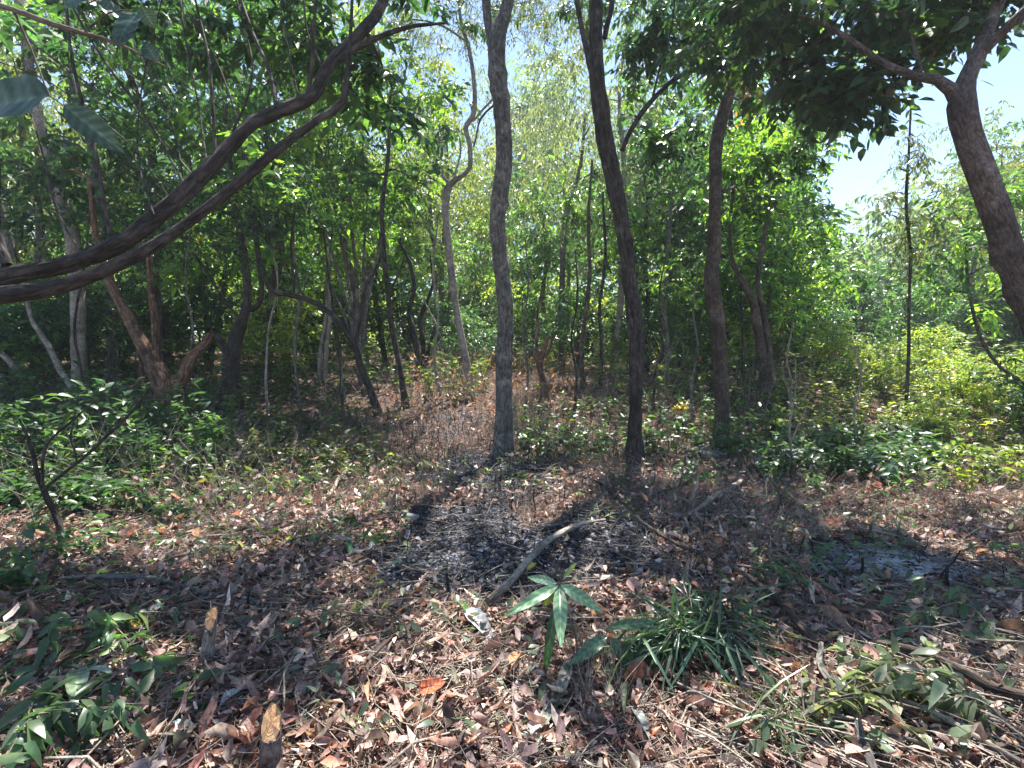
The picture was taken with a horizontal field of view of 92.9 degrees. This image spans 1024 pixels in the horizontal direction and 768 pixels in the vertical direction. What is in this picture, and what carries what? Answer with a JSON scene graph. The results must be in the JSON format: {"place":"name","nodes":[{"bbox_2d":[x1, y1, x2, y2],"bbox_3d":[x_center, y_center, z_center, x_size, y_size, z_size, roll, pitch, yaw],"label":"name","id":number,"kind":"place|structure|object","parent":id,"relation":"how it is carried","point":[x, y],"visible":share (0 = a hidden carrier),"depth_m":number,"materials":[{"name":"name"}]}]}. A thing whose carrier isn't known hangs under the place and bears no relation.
{"place":"outdoors","nodes":[
{"label":"outdoors","id":0,"kind":"place"},
{"bbox_2d":[0,0,167,153],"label":"overhanging branch","id":1,"kind":"object","parent":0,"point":[23,94],"visible":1,"depth_m":0.82,"materials":[{"name":"green plant"}]},
{"bbox_2d":[0,341,1023,767],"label":"ground","id":2,"kind":"structure","parent":0,"point":[458,513],"depth_m":3.85,"materials":[{"name":"soil"}]},
{"bbox_2d":[0,513,50,595],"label":"leafy sapling","id":3,"kind":"object","parent":2,"relation":"on","point":[15,574],"visible":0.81,"depth_m":2.92,"materials":[{"name":"green plant"}]},
{"bbox_2d":[0,403,88,475],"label":"leafy sapling","id":4,"kind":"object","parent":2,"relation":"on","point":[9,422],"visible":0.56,"depth_m":5.40,"materials":[{"name":"green plant"}]},
{"bbox_2d":[0,279,101,383],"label":"woodland shrub","id":5,"kind":"object","parent":2,"relation":"on","point":[28,331],"visible":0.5,"depth_m":10.64,"materials":[{"name":"green plant"}]},
{"bbox_2d":[0,0,116,392],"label":"pale tree","id":6,"kind":"object","parent":2,"relation":"on","point":[74,232],"visible":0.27,"depth_m":10.31,"materials":[{"name":"grey plant"}]},
{"bbox_2d":[4,513,125,566],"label":"cut branch","id":7,"kind":"object","parent":2,"relation":"on","point":[65,534],"visible":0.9,"depth_m":3.44,"materials":[{"name":"green plant"}]},
{"bbox_2d":[0,0,156,372],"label":"woodland tree","id":8,"kind":"object","parent":2,"relation":"on","point":[11,244],"visible":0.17,"depth_m":12.21,"materials":[{"name":"green plant"}]},
{"bbox_2d":[18,390,148,545],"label":"dead sapling","id":9,"kind":"object","parent":2,"relation":"on","point":[49,502],"visible":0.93,"depth_m":3.55,"materials":[{"name":"wood"}]},
{"bbox_2d":[0,276,180,380],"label":"woodland shrub","id":10,"kind":"object","parent":2,"relation":"on","point":[120,348],"visible":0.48,"depth_m":10.92,"materials":[{"name":"green plant"}]},
{"bbox_2d":[0,52,185,297],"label":"woodland tree","id":11,"kind":"object","parent":2,"relation":"on","point":[4,187],"visible":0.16,"depth_m":13.22,"materials":[{"name":"green plant"}]},
{"bbox_2d":[11,596,179,668],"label":"cut branch","id":12,"kind":"object","parent":2,"relation":"on","point":[108,624],"visible":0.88,"depth_m":2.40,"materials":[{"name":"green plant"}]},
{"bbox_2d":[0,132,214,427],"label":"splayed tree","id":13,"kind":"object","parent":2,"relation":"on","point":[154,367],"visible":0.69,"depth_m":8.46,"materials":[{"name":"green plant"}]},
{"bbox_2d":[29,264,191,371],"bbox_3d":[-10.233,-1.769,12.597,4.298,3.401,3.282,3,5,35],"label":"woodland shrub","id":14,"kind":"object","parent":2,"relation":"on","point":[124,366],"visible":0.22,"depth_m":12.13,"materials":[{"name":"green plant"}]},
{"bbox_2d":[48,6,172,382],"bbox_3d":[-10.111,-5.739,11.730,5.346,12.810,2.455,0,4,0],"label":"pale tree","id":15,"kind":"object","parent":2,"relation":"on","point":[110,373],"visible":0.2,"depth_m":11.31,"materials":[{"name":"grey plant"}]},
{"bbox_2d":[27,148,237,326],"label":"woodland tree","id":16,"kind":"object","parent":2,"relation":"on","point":[50,236],"visible":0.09,"depth_m":13.84,"materials":[{"name":"green plant"}]},
{"bbox_2d":[0,0,307,366],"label":"woodland tree","id":17,"kind":"object","parent":2,"relation":"on","point":[41,34],"visible":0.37,"depth_m":10.82,"materials":[{"name":"green plant"}]},
{"bbox_2d":[102,484,239,526],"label":"cut branch","id":18,"kind":"object","parent":2,"relation":"on","point":[161,508],"visible":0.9,"depth_m":4.21,"materials":[{"name":"green plant"}]},
{"bbox_2d":[78,72,281,367],"bbox_3d":[-9.185,-5.108,14.633,5.846,9.749,4.749,-1,4,-12],"label":"woodland tree","id":19,"kind":"object","parent":2,"relation":"on","point":[224,288],"visible":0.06,"depth_m":14.62,"materials":[{"name":"green plant"}]},
{"bbox_2d":[116,260,265,370],"bbox_3d":[-8.912,-1.850,13.810,3.282,3.401,4.298,0,4,3],"label":"woodland shrub","id":20,"kind":"object","parent":2,"relation":"on","point":[206,325],"visible":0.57,"depth_m":13.49,"materials":[{"name":"green plant"}]},
{"bbox_2d":[65,0,331,412],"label":"forest tree","id":21,"kind":"object","parent":2,"relation":"on","point":[231,349],"visible":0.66,"depth_m":8.61,"materials":[{"name":"green plant"}]},
{"bbox_2d":[158,518,281,565],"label":"cut branch","id":22,"kind":"object","parent":2,"relation":"on","point":[196,554],"visible":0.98,"depth_m":3.29,"materials":[{"name":"green plant"}]},
{"bbox_2d":[0,0,451,303],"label":"leaning tree","id":23,"kind":"object","parent":2,"relation":"on","point":[334,64],"visible":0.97,"depth_m":3.55,"materials":[{"name":"brown plant"}]},
{"bbox_2d":[108,0,423,371],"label":"woodland tree","id":24,"kind":"object","parent":2,"relation":"on","point":[268,258],"visible":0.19,"depth_m":11.81,"materials":[{"name":"green plant"}]},
{"bbox_2d":[189,252,349,366],"bbox_3d":[-7.250,-2.329,15.948,3.938,4.081,5.158,2,4,24],"label":"woodland shrub","id":25,"kind":"object","parent":2,"relation":"on","point":[285,276],"visible":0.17,"depth_m":15.23,"materials":[{"name":"green plant"}]},
{"bbox_2d":[259,701,282,767],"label":"cut stump","id":26,"kind":"object","parent":2,"relation":"on","point":[270,751],"visible":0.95,"depth_m":1.70,"materials":[{"name":"wood"}]},
{"bbox_2d":[220,280,337,371],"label":"woodland shrub","id":27,"kind":"object","parent":2,"relation":"on","point":[284,338],"visible":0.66,"depth_m":12.71,"materials":[{"name":"green plant"}]},
{"bbox_2d":[202,169,365,354],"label":"woodland tree","id":28,"kind":"object","parent":2,"relation":"on","point":[298,244],"visible":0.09,"depth_m":16.18,"materials":[{"name":"green plant"}]},
{"bbox_2d":[202,121,385,417],"bbox_3d":[-3.766,-1.732,8.494,3.102,4.985,2.036,0,4,0],"label":"bowed tree","id":29,"kind":"object","parent":2,"relation":"on","point":[266,171],"visible":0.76,"depth_m":8.71,"materials":[{"name":"green plant"}]},
{"bbox_2d":[184,0,439,385],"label":"multi stem tree","id":30,"kind":"object","parent":2,"relation":"on","point":[353,313],"visible":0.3,"depth_m":11.23,"materials":[{"name":"green plant"}]},
{"bbox_2d":[276,277,377,368],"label":"woodland shrub","id":31,"kind":"object","parent":2,"relation":"on","point":[339,292],"visible":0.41,"depth_m":14.68,"materials":[{"name":"green plant"}]},
{"bbox_2d":[296,208,360,379],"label":"thin tree","id":32,"kind":"object","parent":2,"relation":"on","point":[327,318],"visible":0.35,"depth_m":11.99,"materials":[{"name":"brown plant"}]},
{"bbox_2d":[285,573,410,639],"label":"cut branch","id":33,"kind":"object","parent":2,"relation":"on","point":[357,605],"visible":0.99,"depth_m":2.48,"materials":[{"name":"brown plant"}]},
{"bbox_2d":[256,0,463,370],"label":"woodland tree","id":34,"kind":"object","parent":2,"relation":"on","point":[368,268],"visible":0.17,"depth_m":14.34,"materials":[{"name":"green plant"}]},
{"bbox_2d":[304,147,457,365],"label":"woodland tree","id":35,"kind":"object","parent":2,"relation":"on","point":[393,265],"visible":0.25,"depth_m":16.09,"materials":[{"name":"green plant"}]},
{"bbox_2d":[303,21,480,409],"bbox_3d":[-2.474,-3.301,10.236,3.707,7.675,2.551,0,4,0],"label":"slender tree","id":36,"kind":"object","parent":2,"relation":"on","point":[396,182],"visible":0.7,"depth_m":9.92,"materials":[{"name":"green plant"}]},
{"bbox_2d":[340,260,484,369],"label":"woodland shrub","id":37,"kind":"object","parent":2,"relation":"on","point":[373,315],"visible":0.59,"depth_m":15.27,"materials":[{"name":"green plant"}]},
{"bbox_2d":[310,0,536,400],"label":"slender tree","id":38,"kind":"object","parent":2,"relation":"on","point":[453,181],"visible":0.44,"depth_m":9.98,"materials":[{"name":"green plant"}]},
{"bbox_2d":[379,210,474,378],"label":"dark stem tree","id":39,"kind":"object","parent":2,"relation":"on","point":[415,344],"visible":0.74,"depth_m":12.25,"materials":[{"name":"green plant"}]},
{"bbox_2d":[377,57,519,359],"bbox_3d":[-2.458,-5.850,17.559,5.396,11.079,6.643,1,4,17],"label":"woodland tree","id":40,"kind":"object","parent":2,"relation":"on","point":[461,222],"visible":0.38,"depth_m":17.32,"materials":[{"name":"green plant"}]},
{"bbox_2d":[383,104,529,362],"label":"woodland tree","id":41,"kind":"object","parent":2,"relation":"on","point":[478,224],"visible":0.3,"depth_m":18.35,"materials":[{"name":"green plant"}]},
{"bbox_2d":[395,273,522,357],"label":"woodland shrub","id":42,"kind":"object","parent":2,"relation":"on","point":[466,302],"visible":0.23,"depth_m":17.72,"materials":[{"name":"green plant"}]},
{"bbox_2d":[424,305,519,369],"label":"woodland shrub","id":43,"kind":"object","parent":2,"relation":"on","point":[466,327],"visible":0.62,"depth_m":13.70,"materials":[{"name":"green plant"}]},
{"bbox_2d":[414,200,536,342],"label":"woodland tree","id":44,"kind":"object","parent":2,"relation":"on","point":[482,248],"visible":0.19,"depth_m":23.39,"materials":[{"name":"green plant"}]},
{"bbox_2d":[348,0,612,459],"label":"forest tree","id":45,"kind":"object","parent":2,"relation":"on","point":[495,30],"visible":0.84,"depth_m":6.75,"materials":[{"name":"grey plant"}]},
{"bbox_2d":[0,346,1023,767],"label":"leaf litter","id":46,"kind":"object","parent":2,"relation":"on","point":[556,730],"visible":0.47,"depth_m":2.49,"materials":[{"name":"plant"}]},
{"bbox_2d":[0,655,188,767],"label":"cut branch","id":47,"kind":"object","parent":46,"relation":"on","point":[33,723],"visible":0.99,"depth_m":1.82,"materials":[{"name":"green plant"}]},
{"bbox_2d":[629,513,823,645],"bbox_3d":[1.332,1.184,3.258,0.204,0.084,1.808,-1,4,-16],"label":"fallen branch","id":48,"kind":"object","parent":46,"relation":"on","point":[806,630],"visible":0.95,"depth_m":2.99,"materials":[{"name":"wood"}]},
{"bbox_2d":[816,641,877,767],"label":"fallen branch","id":49,"kind":"object","parent":46,"relation":"on","point":[859,730],"visible":0.82,"depth_m":1.84,"materials":[{"name":"wood"}]},
{"bbox_2d":[866,574,999,645],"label":"cut branch","id":50,"kind":"object","parent":46,"relation":"on","point":[965,606],"visible":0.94,"depth_m":2.61,"materials":[{"name":"brown plant"}]},
{"bbox_2d":[877,640,1023,700],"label":"fallen branch","id":51,"kind":"object","parent":46,"relation":"on","point":[990,686],"visible":0.77,"depth_m":2.08,"materials":[{"name":"wood"}]},
{"bbox_2d":[0,325,1023,518],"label":"undergrowth","id":52,"kind":"object","parent":2,"relation":"on","point":[205,437],"visible":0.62,"depth_m":6.99,"materials":[{"name":"green plant"}]},
{"bbox_2d":[0,411,1023,767],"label":"twig litter","id":53,"kind":"object","parent":2,"relation":"on","point":[1014,723],"visible":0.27,"depth_m":2.42,"materials":[{"name":"brown wood"}]},
{"bbox_2d":[0,313,1023,665],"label":"dry brush","id":54,"kind":"object","parent":2,"relation":"on","point":[352,493],"visible":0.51,"depth_m":5.51,"materials":[{"name":"plant"}]},
{"bbox_2d":[0,399,1023,767],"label":"cut greenery","id":55,"kind":"object","parent":2,"relation":"on","point":[48,685],"visible":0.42,"depth_m":2.45,"materials":[{"name":"green plant"}]},
{"bbox_2d":[0,0,1023,352],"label":"woods","id":56,"kind":"object","parent":2,"relation":"on","point":[878,236],"visible":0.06,"depth_m":28.74,"materials":[{"name":"green plant"}]},
{"bbox_2d":[442,64,600,325],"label":"woodland tree","id":57,"kind":"object","parent":2,"relation":"on","point":[493,139],"visible":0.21,"depth_m":28.19,"materials":[{"name":"green plant"}]},
{"bbox_2d":[484,289,569,365],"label":"woodland shrub","id":58,"kind":"object","parent":2,"relation":"on","point":[518,333],"visible":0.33,"depth_m":19.56,"materials":[{"name":"green plant"}]},
{"bbox_2d":[532,291,554,410],"bbox_3d":[0.662,-0.614,9.568,0.437,2.409,0.432,-3,5,-32],"label":"broken trunk","id":59,"kind":"object","parent":2,"relation":"on","point":[542,354],"visible":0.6,"depth_m":9.55,"materials":[{"name":"brown plant"}]},
{"bbox_2d":[459,152,652,365],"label":"woodland tree","id":60,"kind":"object","parent":2,"relation":"on","point":[544,249],"visible":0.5,"depth_m":18.24,"materials":[{"name":"green plant"}]},
{"bbox_2d":[481,74,652,360],"bbox_3d":[2.084,-6.065,19.451,7.188,11.113,6.084,0,4,7],"label":"woodland tree","id":61,"kind":"object","parent":2,"relation":"on","point":[568,233],"visible":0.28,"depth_m":19.16,"materials":[{"name":"green plant"}]},
{"bbox_2d":[511,63,628,369],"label":"thin tree","id":62,"kind":"object","parent":2,"relation":"on","point":[577,175],"visible":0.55,"depth_m":15.64,"materials":[{"name":"green plant"}]},
{"bbox_2d":[504,563,658,676],"bbox_3d":[0.304,1.148,2.280,0.730,0.556,0.355,-3,5,-33],"label":"leafy sprig","id":63,"kind":"object","parent":2,"relation":"on","point":[559,611],"visible":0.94,"depth_m":2.22,"materials":[{"name":"green plant"}]},
{"bbox_2d":[365,0,800,468],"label":"forest tree","id":64,"kind":"object","parent":2,"relation":"on","point":[649,39],"visible":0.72,"depth_m":6.08,"materials":[{"name":"brown plant"}]},
{"bbox_2d":[519,278,647,372],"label":"woodland shrub","id":65,"kind":"object","parent":2,"relation":"on","point":[578,324],"visible":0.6,"depth_m":14.51,"materials":[{"name":"green plant"}]},
{"bbox_2d":[556,160,633,388],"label":"thin tree","id":66,"kind":"object","parent":2,"relation":"on","point":[574,198],"visible":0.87,"depth_m":11.97,"materials":[{"name":"green plant"}]},
{"bbox_2d":[562,604,652,708],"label":"dry grass tuft","id":67,"kind":"object","parent":2,"relation":"on","point":[588,665],"visible":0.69,"depth_m":2.16,"materials":[{"name":"beige plant"}]},
{"bbox_2d":[483,0,764,372],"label":"woodland tree","id":68,"kind":"object","parent":2,"relation":"on","point":[621,131],"visible":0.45,"depth_m":13.44,"materials":[{"name":"green plant"}]},
{"bbox_2d":[592,192,683,384],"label":"thin tree","id":69,"kind":"object","parent":2,"relation":"on","point":[604,261],"visible":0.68,"depth_m":12.82,"materials":[{"name":"green plant"}]},
{"bbox_2d":[564,117,731,370],"bbox_3d":[4.032,-4.042,14.853,4.986,7.779,7.181,1,4,16],"label":"woodland tree","id":70,"kind":"object","parent":2,"relation":"on","point":[675,268],"visible":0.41,"depth_m":14.14,"materials":[{"name":"green plant"}]},
{"bbox_2d":[586,600,710,701],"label":"fine leaved plant","id":71,"kind":"object","parent":2,"relation":"on","point":[636,646],"visible":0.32,"depth_m":2.33,"materials":[{"name":"green plant"}]},
{"bbox_2d":[603,294,710,371],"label":"woodland shrub","id":72,"kind":"object","parent":2,"relation":"on","point":[657,321],"visible":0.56,"depth_m":13.77,"materials":[{"name":"green plant"}]},
{"bbox_2d":[598,156,733,381],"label":"thin tree","id":73,"kind":"object","parent":2,"relation":"on","point":[669,235],"visible":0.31,"depth_m":13.42,"materials":[{"name":"green plant"}]},
{"bbox_2d":[368,426,977,598],"bbox_3d":[-0.310,1.048,5.236,3.495,0.267,7.322,-3,5,-36],"label":"charcoal and ash","id":74,"kind":"object","parent":2,"relation":"on","point":[546,569],"visible":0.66,"depth_m":3.58,"materials":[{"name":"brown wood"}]},
{"bbox_2d":[485,519,605,603],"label":"fallen branch","id":75,"kind":"object","parent":74,"relation":"on","point":[501,589],"visible":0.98,"depth_m":3.32,"materials":[{"name":"brown wood"}]},
{"bbox_2d":[578,553,807,706],"bbox_3d":[0.950,1.301,2.537,1.286,0.866,1.181,0,4,0],"label":"fine leaved plant","id":76,"kind":"object","parent":2,"relation":"on","point":[719,636],"visible":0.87,"depth_m":2.34,"materials":[{"name":"green plant"}]},
{"bbox_2d":[668,270,799,367],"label":"woodland shrub","id":77,"kind":"object","parent":2,"relation":"on","point":[728,296],"visible":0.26,"depth_m":15.38,"materials":[{"name":"green plant"}]},
{"bbox_2d":[696,306,792,370],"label":"woodland shrub","id":78,"kind":"object","parent":2,"relation":"on","point":[735,327],"visible":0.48,"depth_m":14.67,"materials":[{"name":"green plant"}]},
{"bbox_2d":[666,0,843,444],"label":"forest tree","id":79,"kind":"object","parent":2,"relation":"on","point":[763,161],"visible":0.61,"depth_m":8.13,"materials":[{"name":"green plant"}]},
{"bbox_2d":[604,0,916,370],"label":"woodland tree","id":80,"kind":"object","parent":2,"relation":"on","point":[696,103],"visible":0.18,"depth_m":14.20,"materials":[{"name":"green plant"}]},
{"bbox_2d":[638,125,883,409],"bbox_3d":[5.157,-2.394,10.499,4.658,5.813,2.997,0,4,0],"label":"forest tree","id":81,"kind":"object","parent":2,"relation":"on","point":[757,310],"visible":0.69,"depth_m":10.01,"materials":[{"name":"green plant"}]},
{"bbox_2d":[717,546,828,592],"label":"cut branch","id":82,"kind":"object","parent":2,"relation":"on","point":[785,570],"visible":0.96,"depth_m":3.07,"materials":[{"name":"brown plant"}]},
{"bbox_2d":[693,185,864,367],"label":"woodland tree","id":83,"kind":"object","parent":2,"relation":"on","point":[797,276],"visible":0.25,"depth_m":14.05,"materials":[{"name":"green plant"}]},
{"bbox_2d":[694,658,902,767],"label":"grass tuft","id":84,"kind":"object","parent":2,"relation":"on","point":[784,716],"visible":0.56,"depth_m":1.89,"materials":[{"name":"green plant"}]},
{"bbox_2d":[744,285,877,362],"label":"woodland shrub","id":85,"kind":"object","parent":2,"relation":"on","point":[828,314],"visible":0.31,"depth_m":16.44,"materials":[{"name":"green plant"}]},
{"bbox_2d":[789,314,875,374],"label":"woodland shrub","id":86,"kind":"object","parent":2,"relation":"on","point":[829,348],"visible":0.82,"depth_m":12.87,"materials":[{"name":"green plant"}]},
{"bbox_2d":[653,0,1023,337],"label":"forking tree","id":87,"kind":"object","parent":2,"relation":"on","point":[926,36],"visible":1,"depth_m":4.31,"materials":[{"name":"green plant"}]},
{"bbox_2d":[787,631,915,744],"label":"cut branch","id":88,"kind":"object","parent":2,"relation":"on","point":[880,674],"visible":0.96,"depth_m":1.92,"materials":[{"name":"green plant"}]},
{"bbox_2d":[803,438,920,479],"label":"leafy sapling","id":89,"kind":"object","parent":2,"relation":"on","point":[846,454],"visible":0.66,"depth_m":5.54,"materials":[{"name":"green plant"}]},
{"bbox_2d":[821,337,925,393],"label":"woodland shrub","id":90,"kind":"object","parent":2,"relation":"on","point":[873,364],"visible":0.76,"depth_m":10.44,"materials":[{"name":"green plant"}]},
{"bbox_2d":[792,250,970,347],"bbox_3d":[14.322,-3.104,19.726,5.588,4.421,4.267,1,4,8],"label":"woodland shrub","id":91,"kind":"object","parent":2,"relation":"on","point":[850,298],"visible":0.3,"depth_m":19.10,"materials":[{"name":"green plant"}]},
{"bbox_2d":[863,99,970,415],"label":"thin tree","id":92,"kind":"object","parent":2,"relation":"on","point":[906,209],"visible":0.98,"depth_m":8.29,"materials":[{"name":"green plant"}]},
{"bbox_2d":[838,276,1003,354],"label":"woodland shrub","id":93,"kind":"object","parent":2,"relation":"on","point":[892,321],"visible":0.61,"depth_m":16.55,"materials":[{"name":"green plant"}]},
{"bbox_2d":[823,636,1023,742],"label":"cut branch","id":94,"kind":"object","parent":2,"relation":"on","point":[939,690],"visible":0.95,"depth_m":1.94,"materials":[{"name":"green plant"}]},
{"bbox_2d":[880,322,976,380],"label":"woodland shrub","id":95,"kind":"object","parent":2,"relation":"on","point":[920,348],"visible":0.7,"depth_m":11.25,"materials":[{"name":"green plant"}]},
{"bbox_2d":[876,392,983,442],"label":"woodland shrub","id":96,"kind":"object","parent":2,"relation":"on","point":[931,419],"visible":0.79,"depth_m":7.29,"materials":[{"name":"green plant"}]},
{"bbox_2d":[859,237,1007,348],"bbox_3d":[18.032,-3.473,19.714,6.018,4.761,4.595,0,4,-2],"label":"woodland shrub","id":97,"kind":"object","parent":2,"relation":"on","point":[940,282],"visible":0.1,"depth_m":19.62,"materials":[{"name":"green plant"}]},
{"bbox_2d":[887,161,1023,432],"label":"thin tree","id":98,"kind":"object","parent":2,"relation":"on","point":[965,251],"visible":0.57,"depth_m":8.05,"materials":[{"name":"green plant"}]},
{"bbox_2d":[895,100,1023,356],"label":"woodland tree","id":99,"kind":"object","parent":2,"relation":"on","point":[1009,167],"visible":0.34,"depth_m":16.70,"materials":[{"name":"green plant"}]},
{"bbox_2d":[903,348,1022,416],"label":"woodland shrub","id":100,"kind":"object","parent":2,"relation":"on","point":[944,388],"visible":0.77,"depth_m":8.88,"materials":[{"name":"green plant"}]},
{"bbox_2d":[921,268,1021,354],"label":"woodland shrub","id":101,"kind":"object","parent":2,"relation":"on","point":[1007,336],"visible":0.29,"depth_m":16.70,"materials":[{"name":"green plant"}]},
{"bbox_2d":[941,343,1023,423],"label":"woodland shrub","id":102,"kind":"object","parent":2,"relation":"on","point":[983,390],"visible":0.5,"depth_m":8.55,"materials":[{"name":"green plant"}]},
{"bbox_2d":[961,346,1023,427],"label":"woodland shrub","id":103,"kind":"object","parent":2,"relation":"on","point":[1008,381],"visible":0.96,"depth_m":7.82,"materials":[{"name":"green plant"}]},
{"bbox_2d":[0,0,1023,344],"label":"sky","id":104,"kind":"structure","parent":0,"point":[851,179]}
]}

